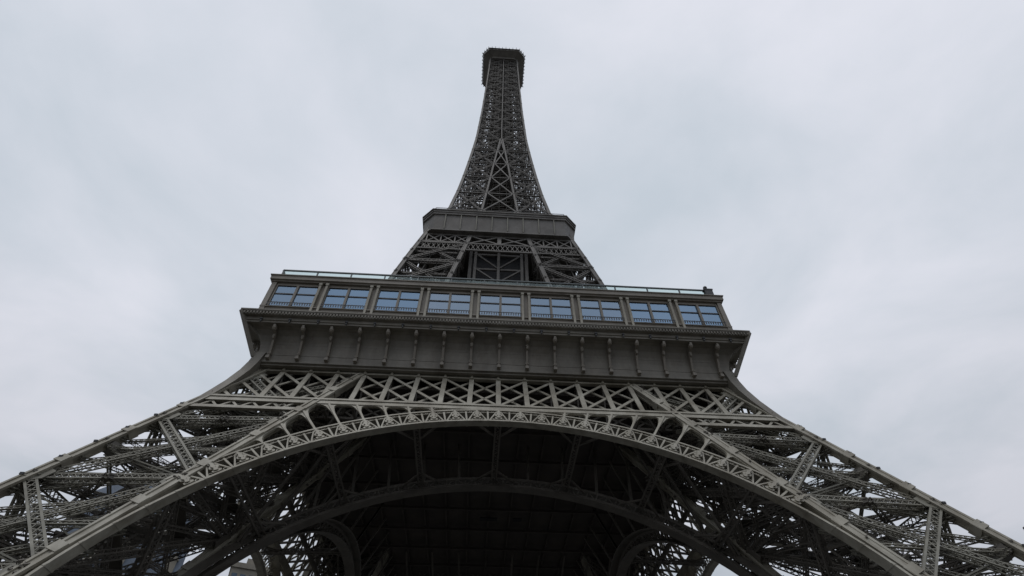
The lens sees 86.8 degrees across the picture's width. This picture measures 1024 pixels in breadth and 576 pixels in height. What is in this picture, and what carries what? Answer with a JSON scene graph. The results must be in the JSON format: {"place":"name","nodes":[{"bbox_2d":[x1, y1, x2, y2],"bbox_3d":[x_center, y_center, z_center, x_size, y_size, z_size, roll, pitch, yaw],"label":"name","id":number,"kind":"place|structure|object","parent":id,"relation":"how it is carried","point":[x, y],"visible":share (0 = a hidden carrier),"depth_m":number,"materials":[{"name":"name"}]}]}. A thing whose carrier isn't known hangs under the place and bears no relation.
{"place":"outdoors","nodes":[
{"label":"outdoors","id":0,"kind":"place"},
{"bbox_2d":[65,485,192,575],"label":"mansard building","id":1,"kind":"structure","parent":0,"point":[175,565],"depth_m":74.08,"materials":[{"name":"beige stone"}]},
{"bbox_2d":[228,558,269,575],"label":"stone building","id":2,"kind":"structure","parent":0,"point":[248,568],"depth_m":91.93,"materials":[{"name":"beige stone"}]},
{"bbox_2d":[0,0,1023,575],"label":"sky","id":3,"kind":"structure","parent":0,"point":[847,176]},
{"label":"ground","id":4,"kind":"structure","parent":0,"visible":0},
{"bbox_2d":[0,46,1023,575],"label":"lattice tower","id":5,"kind":"structure","parent":4,"relation":"on","point":[492,384],"depth_m":37.30,"materials":[{"name":"metal"}]},
{"bbox_2d":[266,283,318,306],"bbox_3d":[-16.305,0.535,40.552,3.205,2.670,0.500,3,-50,-2],"label":"window","id":6,"kind":"structure","parent":5,"relation":"in","point":[284,294],"depth_m":40.65,"materials":[{"name":"glass"}]},
{"bbox_2d":[320,285,369,308],"bbox_3d":[-12.448,0.719,40.717,3.205,2.670,0.500,3,-50,-2],"label":"window","id":7,"kind":"structure","parent":5,"relation":"in","point":[349,297],"depth_m":40.80,"materials":[{"name":"glass"}]},
{"bbox_2d":[373,288,420,311],"bbox_3d":[-8.588,0.871,40.854,3.205,2.670,0.415,3,-50,-2],"label":"window","id":8,"kind":"structure","parent":5,"relation":"in","point":[393,299],"depth_m":40.97,"materials":[{"name":"glass"}]},
{"bbox_2d":[427,290,470,313],"bbox_3d":[-4.734,1.088,41.046,3.205,2.670,0.500,3,-50,-2],"label":"window","id":9,"kind":"structure","parent":5,"relation":"in","point":[440,301],"depth_m":41.14,"materials":[{"name":"glass"}]},
{"bbox_2d":[479,292,521,315],"bbox_3d":[-0.874,1.240,41.184,3.205,2.670,0.415,3,-50,-2],"label":"window","id":10,"kind":"structure","parent":5,"relation":"in","point":[502,304],"depth_m":41.29,"materials":[{"name":"glass"}]},
{"bbox_2d":[530,295,572,318],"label":"window","id":11,"kind":"structure","parent":5,"relation":"in","point":[545,306],"depth_m":41.48,"materials":[{"name":"glass"}]},
{"bbox_2d":[580,297,623,320],"bbox_3d":[6.837,1.641,41.541,3.205,2.670,0.500,3,-50,-2],"label":"window","id":12,"kind":"structure","parent":5,"relation":"in","point":[610,309],"depth_m":41.64,"materials":[{"name":"glass"}]},
{"bbox_2d":[629,299,674,322],"bbox_3d":[10.694,1.826,41.705,3.205,2.670,0.500,3,-50,-2],"label":"window","id":13,"kind":"structure","parent":5,"relation":"in","point":[642,310],"depth_m":41.79,"materials":[{"name":"glass"}]},
{"bbox_2d":[677,302,725,325],"bbox_3d":[14.552,2.010,41.870,3.205,2.670,0.500,3,-50,-2],"label":"window","id":14,"kind":"structure","parent":5,"relation":"in","point":[692,312],"depth_m":41.96,"materials":[{"name":"glass"}]},
{"bbox_2d":[702,286,713,294],"bbox_3d":[16.023,0.278,44.310,0.750,1.180,0.360,3,-50,-2],"label":"floodlight","id":15,"kind":"object","parent":5,"relation":"attached to","point":[707,290],"visible":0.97,"depth_m":44.16,"materials":[{"name":"metal"}]}
]}

